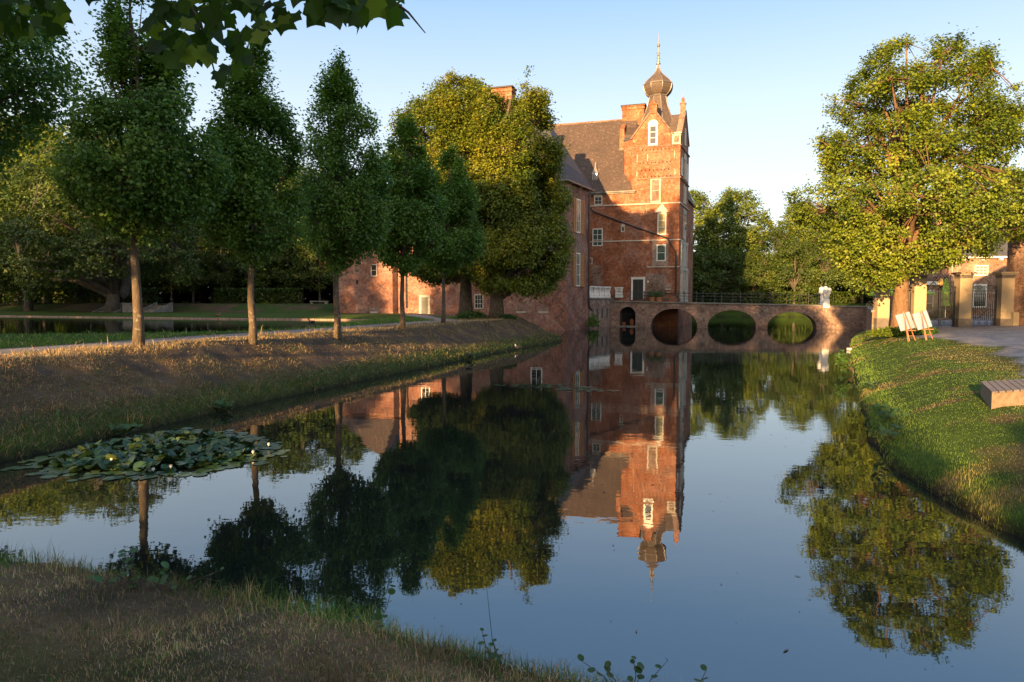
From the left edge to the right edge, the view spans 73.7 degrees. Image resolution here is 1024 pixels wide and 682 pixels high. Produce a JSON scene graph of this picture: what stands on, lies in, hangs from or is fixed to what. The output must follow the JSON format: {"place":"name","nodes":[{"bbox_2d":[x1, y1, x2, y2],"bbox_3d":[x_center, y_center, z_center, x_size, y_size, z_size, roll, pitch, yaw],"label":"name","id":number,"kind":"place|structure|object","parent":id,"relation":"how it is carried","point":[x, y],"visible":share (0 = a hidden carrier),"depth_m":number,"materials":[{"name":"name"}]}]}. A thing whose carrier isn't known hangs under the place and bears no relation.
{"place":"outdoors","nodes":[
{"label":"outdoors","id":0,"kind":"place"},
{"bbox_2d":[0,316,357,333],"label":"pond water","id":1,"kind":"structure","parent":0,"point":[41,325],"depth_m":50.42,"materials":[{"name":"liquid"}]},
{"bbox_2d":[0,317,1023,681],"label":"moat water","id":2,"kind":"structure","parent":0,"point":[760,435],"depth_m":9.39,"materials":[{"name":"blue liquid"}]},
{"bbox_2d":[108,421,142,435],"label":"water edge weed","id":3,"kind":"object","parent":2,"relation":"in","point":[128,428],"visible":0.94,"depth_m":15.04,"materials":[{"name":"green plant"}]},
{"bbox_2d":[1,427,289,481],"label":"water lily","id":4,"kind":"object","parent":2,"relation":"on","point":[208,449],"visible":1,"depth_m":12.82,"materials":[{"name":"green plant"}]},
{"bbox_2d":[213,397,233,411],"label":"water edge weed","id":5,"kind":"object","parent":2,"relation":"in","point":[225,405],"visible":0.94,"depth_m":18.25,"materials":[{"name":"green plant"}]},
{"bbox_2d":[494,383,618,391],"bbox_3d":[1.548,1.580,23.550,4.426,0.016,1.854,2,4,32],"label":"water lily","id":6,"kind":"object","parent":2,"relation":"on","point":[559,386],"visible":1,"depth_m":23.39,"materials":[{"name":"green plant"}]},
{"bbox_2d":[588,298,613,327],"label":"terrace","id":7,"kind":"structure","parent":2,"relation":"in","point":[601,308],"depth_m":75.57,"materials":[{"name":"brick"}]},
{"bbox_2d":[590,286,610,297],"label":"balustrade","id":8,"kind":"object","parent":7,"relation":"on","point":[599,292],"visible":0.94,"depth_m":75.00,"materials":[{"name":"white stone"}]},
{"bbox_2d":[611,290,822,328],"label":"bridge","id":9,"kind":"structure","parent":2,"relation":"in","point":[644,313],"depth_m":74.65,"materials":[{"name":"brick"}]},
{"bbox_2d":[614,287,623,297],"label":"balustrade","id":10,"kind":"object","parent":9,"relation":"on","point":[618,291],"visible":0.99,"depth_m":79.18,"materials":[{"name":"white stone"}]},
{"bbox_2d":[0,303,1023,681],"bbox_3d":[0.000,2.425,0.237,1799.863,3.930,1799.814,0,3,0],"label":"ground","id":11,"kind":"structure","parent":0,"point":[1004,341],"depth_m":14.89,"materials":[{"name":"green plant"}]},
{"bbox_2d":[0,111,64,302],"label":"woodland tree","id":12,"kind":"object","parent":11,"relation":"on","point":[19,151],"visible":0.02,"depth_m":94.22,"materials":[{"name":"green plant"}]},
{"bbox_2d":[0,0,94,189],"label":"maple tree","id":13,"kind":"object","parent":11,"relation":"on","point":[13,89],"visible":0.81,"depth_m":26.25,"materials":[{"name":"green plant"}]},
{"bbox_2d":[0,160,99,310],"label":"park tree","id":14,"kind":"object","parent":11,"relation":"on","point":[5,279],"visible":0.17,"depth_m":85.61,"materials":[{"name":"green plant"}]},
{"bbox_2d":[11,124,104,302],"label":"woodland tree","id":15,"kind":"object","parent":11,"relation":"on","point":[41,155],"visible":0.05,"depth_m":93.07,"materials":[{"name":"green plant"}]},
{"bbox_2d":[0,287,162,304],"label":"hedge","id":16,"kind":"object","parent":11,"relation":"on","point":[79,294],"visible":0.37,"depth_m":93.86,"materials":[{"name":"green plant"}]},
{"bbox_2d":[0,127,206,311],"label":"leaning tree","id":17,"kind":"object","parent":11,"relation":"on","point":[104,260],"visible":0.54,"depth_m":76.09,"materials":[{"name":"green plant"}]},
{"bbox_2d":[121,303,132,311],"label":"stone pedestal","id":18,"kind":"object","parent":11,"relation":"on","point":[127,307],"visible":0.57,"depth_m":78.10,"materials":[{"name":"grey stone"}]},
{"bbox_2d":[88,548,168,589],"bbox_3d":[-2.768,1.741,5.095,0.588,0.323,0.409,0,3,0],"label":"water edge weed","id":19,"kind":"object","parent":11,"relation":"on","point":[99,578],"visible":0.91,"depth_m":5.06,"materials":[{"name":"green plant"}]},
{"bbox_2d":[43,0,238,347],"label":"linden tree","id":20,"kind":"object","parent":11,"relation":"on","point":[158,146],"visible":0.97,"depth_m":19.36,"materials":[{"name":"green plant"}]},
{"bbox_2d":[122,240,161,292],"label":"woodland tree","id":21,"kind":"object","parent":11,"relation":"on","point":[145,283],"depth_m":98.72,"materials":[{"name":"green plant"}]},
{"bbox_2d":[100,182,191,302],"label":"woodland tree","id":22,"kind":"object","parent":11,"relation":"on","point":[147,301],"visible":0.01,"depth_m":104.76,"materials":[{"name":"green plant"}]},
{"bbox_2d":[143,302,172,311],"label":"garden steps","id":23,"kind":"structure","parent":11,"relation":"on","point":[155,307],"depth_m":79.65,"materials":[{"name":"grey stone"}]},
{"bbox_2d":[145,236,195,302],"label":"woodland tree","id":24,"kind":"object","parent":11,"relation":"on","point":[172,289],"visible":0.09,"depth_m":98.97,"materials":[{"name":"green plant"}]},
{"bbox_2d":[0,315,368,320],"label":"pond edging","id":25,"kind":"object","parent":11,"relation":"on","point":[186,318],"visible":0.43,"depth_m":65.82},
{"bbox_2d":[147,567,223,591],"bbox_3d":[-2.434,1.804,5.094,0.472,0.217,0.303,0,3,-7],"label":"water edge weed","id":26,"kind":"object","parent":11,"relation":"on","point":[153,579],"visible":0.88,"depth_m":5.06,"materials":[{"name":"green plant"}]},
{"bbox_2d":[166,232,221,302],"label":"woodland tree","id":27,"kind":"object","parent":11,"relation":"on","point":[193,288],"visible":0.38,"depth_m":96.70,"materials":[{"name":"green plant"}]},
{"bbox_2d":[183,160,206,302],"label":"woodland tree","id":28,"kind":"object","parent":11,"relation":"on","point":[203,298],"depth_m":112.65,"materials":[{"name":"green plant"}]},
{"bbox_2d":[158,168,242,302],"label":"woodland tree","id":29,"kind":"object","parent":11,"relation":"on","point":[212,295],"visible":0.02,"depth_m":100.42,"materials":[{"name":"green plant"}]},
{"bbox_2d":[0,0,425,88],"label":"tulip tree","id":30,"kind":"object","parent":11,"relation":"on","point":[53,18],"visible":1,"depth_m":3.65,"materials":[{"name":"green plant"}]},
{"bbox_2d":[199,240,246,301],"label":"woodland tree","id":31,"kind":"object","parent":11,"relation":"on","point":[226,281],"visible":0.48,"depth_m":97.17,"materials":[{"name":"green plant"}]},
{"bbox_2d":[198,228,281,302],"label":"woodland tree","id":32,"kind":"object","parent":11,"relation":"on","point":[237,282],"visible":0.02,"depth_m":112.15,"materials":[{"name":"green plant"}]},
{"bbox_2d":[222,234,275,287],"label":"woodland tree","id":33,"kind":"object","parent":11,"relation":"on","point":[261,274],"visible":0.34,"depth_m":95.78,"materials":[{"name":"green plant"}]},
{"bbox_2d":[194,26,316,344],"bbox_3d":[-9.151,-5.381,23.985,4.173,11.446,4.485,0,3,0],"label":"linden tree","id":34,"kind":"object","parent":11,"relation":"on","point":[251,203],"visible":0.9,"depth_m":23.24,"materials":[{"name":"green plant"}]},
{"bbox_2d":[213,287,303,303],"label":"hedge","id":35,"kind":"object","parent":11,"relation":"on","point":[268,300],"visible":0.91,"depth_m":93.23,"materials":[{"name":"green plant"}]},
{"bbox_2d":[0,315,562,460],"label":"bank grass","id":36,"kind":"structure","parent":11,"relation":"on","point":[39,338],"depth_m":20.85,"materials":[{"name":"plant"}]},
{"bbox_2d":[263,239,313,302],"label":"woodland tree","id":37,"kind":"object","parent":11,"relation":"on","point":[289,283],"visible":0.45,"depth_m":95.46,"materials":[{"name":"green plant"}]},
{"bbox_2d":[236,163,344,302],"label":"woodland tree","id":38,"kind":"object","parent":11,"relation":"on","point":[278,263],"visible":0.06,"depth_m":95.72,"materials":[{"name":"green plant"}]},
{"bbox_2d":[290,229,332,302],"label":"woodland tree","id":39,"kind":"object","parent":11,"relation":"on","point":[318,274],"visible":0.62,"depth_m":94.56,"materials":[{"name":"green plant"}]},
{"bbox_2d":[307,279,332,302],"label":"woodland tree","id":40,"kind":"object","parent":11,"relation":"on","point":[331,293],"depth_m":121.16,"materials":[{"name":"green plant"}]},
{"bbox_2d":[0,540,682,681],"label":"bank grass","id":41,"kind":"structure","parent":11,"relation":"on","point":[365,620],"depth_m":4.20,"materials":[{"name":"green plant"}]},
{"bbox_2d":[295,43,403,339],"bbox_3d":[-6.951,-6.087,28.532,4.608,12.499,4.321,0,3,0],"label":"linden tree","id":42,"kind":"object","parent":11,"relation":"on","point":[341,190],"visible":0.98,"depth_m":27.79,"materials":[{"name":"green plant"}]},
{"bbox_2d":[339,585,395,630],"bbox_3d":[-0.966,1.783,4.532,0.351,0.342,0.336,0,3,0],"label":"water edge weed","id":43,"kind":"object","parent":11,"relation":"on","point":[378,615],"visible":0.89,"depth_m":4.53,"materials":[{"name":"green plant"}]},
{"bbox_2d":[372,109,449,329],"bbox_3d":[-5.378,-6.098,34.505,4.405,11.523,4.268,0,3,0],"label":"linden tree","id":44,"kind":"object","parent":11,"relation":"on","point":[416,230],"visible":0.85,"depth_m":33.97,"materials":[{"name":"green plant"}]},
{"bbox_2d":[1,247,872,302],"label":"woodland","id":45,"kind":"object","parent":11,"relation":"on","point":[309,296],"visible":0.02,"depth_m":123.39,"materials":[{"name":"green plant"}]},
{"bbox_2d":[382,67,512,312],"bbox_3d":[-4.792,-10.921,51.427,9.698,18.923,8.894,0,3,0],"label":"linden tree","id":46,"kind":"object","parent":11,"relation":"on","point":[440,110],"visible":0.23,"depth_m":48.88,"materials":[{"name":"green plant"}]},
{"bbox_2d":[417,135,488,323],"bbox_3d":[-3.736,-6.439,40.367,4.854,11.298,4.538,0,3,0],"label":"linden tree","id":47,"kind":"object","parent":11,"relation":"on","point":[468,245],"visible":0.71,"depth_m":39.68,"materials":[{"name":"green plant"}]},
{"bbox_2d":[452,309,487,318],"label":"shrub","id":48,"kind":"object","parent":11,"relation":"on","point":[474,314],"visible":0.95,"depth_m":50.29,"materials":[{"name":"green plant"}]},
{"bbox_2d":[467,628,501,662],"bbox_3d":[-0.142,1.887,4.128,0.186,0.302,0.317,1,4,12],"label":"water edge weed","id":49,"kind":"object","parent":11,"relation":"on","point":[487,648],"visible":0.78,"depth_m":4.05,"materials":[{"name":"green plant"}]},
{"bbox_2d":[498,313,518,318],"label":"shrub","id":50,"kind":"object","parent":11,"relation":"on","point":[508,316],"visible":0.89,"depth_m":49.17,"materials":[{"name":"green plant"}]},
{"bbox_2d":[338,35,694,330],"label":"castle","id":51,"kind":"structure","parent":11,"relation":"on","point":[630,216],"depth_m":78.87,"materials":[{"name":"brick"}]},
{"bbox_2d":[421,297,427,313],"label":"door","id":52,"kind":"structure","parent":51,"relation":"in","point":[424,300],"depth_m":71.58,"materials":[{"name":"white wood"}]},
{"bbox_2d":[474,294,483,308],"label":"window","id":53,"kind":"structure","parent":51,"relation":"in","point":[478,298],"depth_m":69.80,"materials":[{"name":"wood"}]},
{"bbox_2d":[573,252,583,286],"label":"window","id":54,"kind":"structure","parent":51,"relation":"in","point":[577,278],"depth_m":69.90,"materials":[{"name":"white paint"}]},
{"bbox_2d":[573,197,584,233],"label":"window","id":55,"kind":"structure","parent":51,"relation":"in","point":[578,210],"depth_m":69.61,"materials":[{"name":"white paint"}]},
{"bbox_2d":[592,228,602,245],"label":"window","id":56,"kind":"structure","parent":51,"relation":"in","point":[597,234],"depth_m":80.87,"materials":[{"name":"white paint"}]},
{"bbox_2d":[594,195,602,204],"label":"window","id":57,"kind":"structure","parent":51,"relation":"in","point":[597,198],"depth_m":80.61,"materials":[{"name":"stone"}]},
{"bbox_2d":[648,120,657,145],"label":"window","id":58,"kind":"structure","parent":51,"relation":"in","point":[653,124],"depth_m":78.32,"materials":[{"name":"white paint"}]},
{"bbox_2d":[650,179,660,202],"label":"window","id":59,"kind":"structure","parent":51,"relation":"in","point":[651,190],"depth_m":78.63,"materials":[{"name":"wood"}]},
{"bbox_2d":[656,244,665,260],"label":"window","id":60,"kind":"structure","parent":51,"relation":"in","point":[661,248],"depth_m":78.84,"materials":[{"name":"white paint"}]},
{"bbox_2d":[655,204,667,234],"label":"window","id":61,"kind":"structure","parent":51,"relation":"in","point":[661,218],"depth_m":78.59,"materials":[{"name":"white paint"}]},
{"bbox_2d":[450,65,582,318],"bbox_3d":[-0.136,-10.607,49.643,10.396,18.502,8.398,0,3,0],"label":"linden tree","id":62,"kind":"object","parent":11,"relation":"on","point":[518,194],"visible":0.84,"depth_m":47.52,"materials":[{"name":"green plant"}]},
{"bbox_2d":[586,312,599,327],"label":"shrub","id":63,"kind":"object","parent":11,"relation":"on","point":[594,323],"visible":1,"depth_m":71.31,"materials":[{"name":"green plant"}]},
{"bbox_2d":[577,654,667,681],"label":"water edge weed","id":64,"kind":"object","parent":11,"relation":"on","point":[639,668],"visible":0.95,"depth_m":3.93,"materials":[{"name":"green plant"}]},
{"bbox_2d":[692,248,705,296],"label":"woodland tree","id":65,"kind":"object","parent":11,"relation":"on","point":[696,271],"visible":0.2,"depth_m":125.30,"materials":[{"name":"green plant"}]},
{"bbox_2d":[689,187,724,260],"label":"woodland tree","id":66,"kind":"object","parent":11,"relation":"on","point":[700,230],"visible":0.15,"depth_m":134.17,"materials":[{"name":"green plant"}]},
{"bbox_2d":[692,245,724,300],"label":"woodland tree","id":67,"kind":"object","parent":11,"relation":"on","point":[704,280],"visible":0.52,"depth_m":124.77,"materials":[{"name":"green plant"}]},
{"bbox_2d":[700,248,747,302],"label":"woodland tree","id":68,"kind":"object","parent":11,"relation":"on","point":[725,260],"visible":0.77,"depth_m":125.01,"materials":[{"name":"green plant"}]},
{"bbox_2d":[713,247,757,302],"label":"woodland tree","id":69,"kind":"object","parent":11,"relation":"on","point":[743,272],"visible":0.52,"depth_m":125.75,"materials":[{"name":"green plant"}]},
{"bbox_2d":[695,185,778,301],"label":"woodland tree","id":70,"kind":"object","parent":11,"relation":"on","point":[735,229],"visible":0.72,"depth_m":129.92,"materials":[{"name":"green plant"}]},
{"bbox_2d":[732,249,775,302],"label":"woodland tree","id":71,"kind":"object","parent":11,"relation":"on","point":[760,282],"visible":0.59,"depth_m":126.46,"materials":[{"name":"green plant"}]},
{"bbox_2d":[748,225,800,301],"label":"woodland tree","id":72,"kind":"object","parent":11,"relation":"on","point":[779,231],"visible":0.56,"depth_m":127.26,"materials":[{"name":"green plant"}]},
{"bbox_2d":[692,291,871,304],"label":"hedge","id":73,"kind":"object","parent":11,"relation":"on","point":[805,300],"visible":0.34,"depth_m":125.30,"materials":[{"name":"green plant"}]},
{"bbox_2d":[769,235,819,303],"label":"woodland tree","id":74,"kind":"object","parent":11,"relation":"on","point":[789,273],"visible":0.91,"depth_m":124.47,"materials":[{"name":"green plant"}]},
{"bbox_2d":[768,197,831,302],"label":"woodland tree","id":75,"kind":"object","parent":11,"relation":"on","point":[789,224],"visible":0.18,"depth_m":129.81,"materials":[{"name":"green plant"}]},
{"bbox_2d":[797,230,847,293],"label":"woodland tree","id":76,"kind":"object","parent":11,"relation":"on","point":[827,275],"visible":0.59,"depth_m":122.06,"materials":[{"name":"green plant"}]},
{"bbox_2d":[831,349,853,372],"bbox_3d":[13.432,0.862,27.783,0.960,1.075,0.811,0,3,0],"label":"alder sapling","id":77,"kind":"object","parent":11,"relation":"on","point":[845,365],"visible":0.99,"depth_m":27.66,"materials":[{"name":"green plant"}]},
{"bbox_2d":[822,306,866,328],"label":"retaining wall","id":78,"kind":"structure","parent":11,"relation":"on","point":[843,317],"depth_m":70.53,"materials":[{"name":"brick"}]},
{"bbox_2d":[822,286,831,307],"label":"sculpture","id":79,"kind":"object","parent":78,"relation":"on","point":[826,293],"visible":1,"depth_m":70.82,"materials":[{"name":"white stone"}]},
{"bbox_2d":[836,242,879,302],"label":"woodland tree","id":80,"kind":"object","parent":11,"relation":"on","point":[844,285],"visible":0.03,"depth_m":120.73,"materials":[{"name":"green plant"}]},
{"bbox_2d":[866,306,874,331],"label":"garden wall","id":81,"kind":"structure","parent":11,"relation":"on","point":[869,317],"depth_m":52.01,"materials":[{"name":"brick"}]},
{"bbox_2d":[864,380,882,390],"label":"water edge weed","id":82,"kind":"object","parent":11,"relation":"on","point":[869,385],"visible":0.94,"depth_m":20.75,"materials":[{"name":"green plant"}]},
{"bbox_2d":[871,286,889,330],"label":"gate pillar","id":83,"kind":"structure","parent":11,"relation":"on","point":[881,307],"depth_m":43.20,"materials":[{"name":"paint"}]},
{"bbox_2d":[862,326,912,336],"bbox_3d":[21.380,-0.508,38.193,3.514,0.684,1.754,0,3,0],"label":"shrub","id":84,"kind":"object","parent":11,"relation":"on","point":[887,331],"visible":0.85,"depth_m":37.93,"materials":[{"name":"green plant"}]},
{"bbox_2d":[873,424,904,442],"bbox_3d":[7.392,1.822,13.357,0.608,0.400,0.488,0,3,0],"label":"water edge weed","id":85,"kind":"object","parent":11,"relation":"on","point":[883,429],"visible":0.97,"depth_m":13.34,"materials":[{"name":"green plant"}]},
{"bbox_2d":[875,403,907,421],"bbox_3d":[8.190,1.582,14.765,0.528,0.411,0.467,0,3,0],"label":"water edge weed","id":86,"kind":"object","parent":11,"relation":"on","point":[885,417],"visible":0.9,"depth_m":14.77,"materials":[{"name":"green plant"}]},
{"bbox_2d":[777,23,1023,333],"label":"oak tree","id":87,"kind":"object","parent":11,"relation":"on","point":[902,211],"visible":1,"depth_m":37.37,"materials":[{"name":"green plant"}]},
{"bbox_2d":[903,312,915,341],"bbox_3d":[19.280,-0.649,32.899,0.607,1.518,0.868,1,3,10],"label":"easel","id":88,"kind":"object","parent":11,"relation":"on","point":[906,330],"visible":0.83,"depth_m":33.15,"materials":[{"name":"brown wood"}]},
{"bbox_2d":[895,312,914,330],"bbox_3d":[19.193,-0.955,33.343,0.760,0.820,0.024,-14,-8,-6],"label":"board","id":89,"kind":"object","parent":88,"relation":"on","point":[900,321],"visible":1,"depth_m":33.33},
{"bbox_2d":[889,281,937,312],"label":"garden pavilion","id":90,"kind":"structure","parent":11,"relation":"on","point":[933,284],"depth_m":65.98,"materials":[{"name":"brick"}]},
{"bbox_2d":[909,272,930,329],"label":"gate pillar","id":91,"kind":"structure","parent":11,"relation":"on","point":[917,286],"depth_m":42.91,"materials":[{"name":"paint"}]},
{"bbox_2d":[910,327,939,334],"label":"shrub","id":92,"kind":"object","parent":11,"relation":"on","point":[921,331],"visible":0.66,"depth_m":37.04,"materials":[{"name":"green plant"}]},
{"bbox_2d":[920,310,933,340],"bbox_3d":[19.880,-0.695,32.496,0.607,1.518,0.868,1,3,10],"label":"easel","id":93,"kind":"object","parent":11,"relation":"on","point":[924,329],"visible":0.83,"depth_m":32.75,"materials":[{"name":"brown wood"}]},
{"bbox_2d":[912,310,931,329],"bbox_3d":[19.793,-1.002,32.939,0.760,0.820,0.024,-14,-8,-6],"label":"board","id":94,"kind":"object","parent":93,"relation":"on","point":[917,317],"visible":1,"depth_m":32.92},
{"bbox_2d":[849,334,1023,533],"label":"bank grass","id":95,"kind":"structure","parent":11,"relation":"on","point":[901,408],"depth_m":13.60,"materials":[{"name":"green plant"}]},
{"bbox_2d":[941,278,949,318],"bbox_3d":[36.900,-3.632,58.087,0.720,3.500,0.685,0,3,0],"label":"parasol","id":96,"kind":"object","parent":11,"relation":"on","point":[944,288],"visible":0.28,"depth_m":57.89,"materials":[{"name":"green fabric"}]},
{"bbox_2d":[951,272,976,326],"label":"gate pillar","id":97,"kind":"structure","parent":11,"relation":"on","point":[963,282],"depth_m":42.61,"materials":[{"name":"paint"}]},
{"bbox_2d":[926,273,955,325],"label":"double gate","id":98,"kind":"structure","parent":97,"relation":"attached to","point":[941,296],"depth_m":43.09,"materials":[{"name":"metal"}]},
{"bbox_2d":[918,193,1022,315],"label":"courtyard house","id":99,"kind":"structure","parent":11,"relation":"on","point":[983,268],"depth_m":64.77,"materials":[{"name":"brick"}]},
{"bbox_2d":[973,284,986,306],"bbox_3d":[44.432,-4.287,64.845,1.200,2.200,0.059,0,3,6],"label":"window","id":100,"kind":"structure","parent":99,"relation":"in","point":[983,285],"depth_m":64.85,"materials":[{"name":"white paint"}]},
{"bbox_2d":[974,265,988,275],"bbox_3d":[44.482,-6.683,64.696,1.200,1.000,0.059,0,3,6],"label":"window","id":101,"kind":"structure","parent":99,"relation":"in","point":[982,270],"depth_m":64.69,"materials":[{"name":"white paint"}]},
{"bbox_2d":[970,165,1022,204],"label":"woodland tree","id":102,"kind":"object","parent":11,"relation":"on","point":[985,182],"visible":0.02,"depth_m":92.32,"materials":[{"name":"green plant"}]},
{"bbox_2d":[981,379,1023,408],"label":"bench","id":103,"kind":"object","parent":11,"relation":"on","point":[998,393],"visible":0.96,"depth_m":13.37,"materials":[{"name":"wood"}]},
{"bbox_2d":[992,272,1018,325],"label":"gate pillar","id":104,"kind":"structure","parent":11,"relation":"on","point":[1005,283],"depth_m":42.33,"materials":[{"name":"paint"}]},
{"bbox_2d":[971,278,996,325],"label":"single gate","id":105,"kind":"structure","parent":104,"relation":"attached to","point":[995,309],"depth_m":42.79,"materials":[{"name":"metal"}]},
{"bbox_2d":[1000,222,1023,324],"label":"gatehouse","id":106,"kind":"object","parent":11,"relation":"on","point":[1015,256],"visible":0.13,"depth_m":42.55,"materials":[{"name":"brick"}]},
{"bbox_2d":[1011,312,1018,325],"bbox_3d":[31.120,-1.208,42.303,0.340,1.150,0.340,0,3,0],"label":"guard stone","id":107,"kind":"object","parent":11,"relation":"on","point":[1015,318],"visible":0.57,"depth_m":42.13,"materials":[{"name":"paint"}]},
{"bbox_2d":[0,0,1023,253],"label":"sky","id":108,"kind":"structure","parent":0,"point":[752,76],"materials":[{"name":"blue"}]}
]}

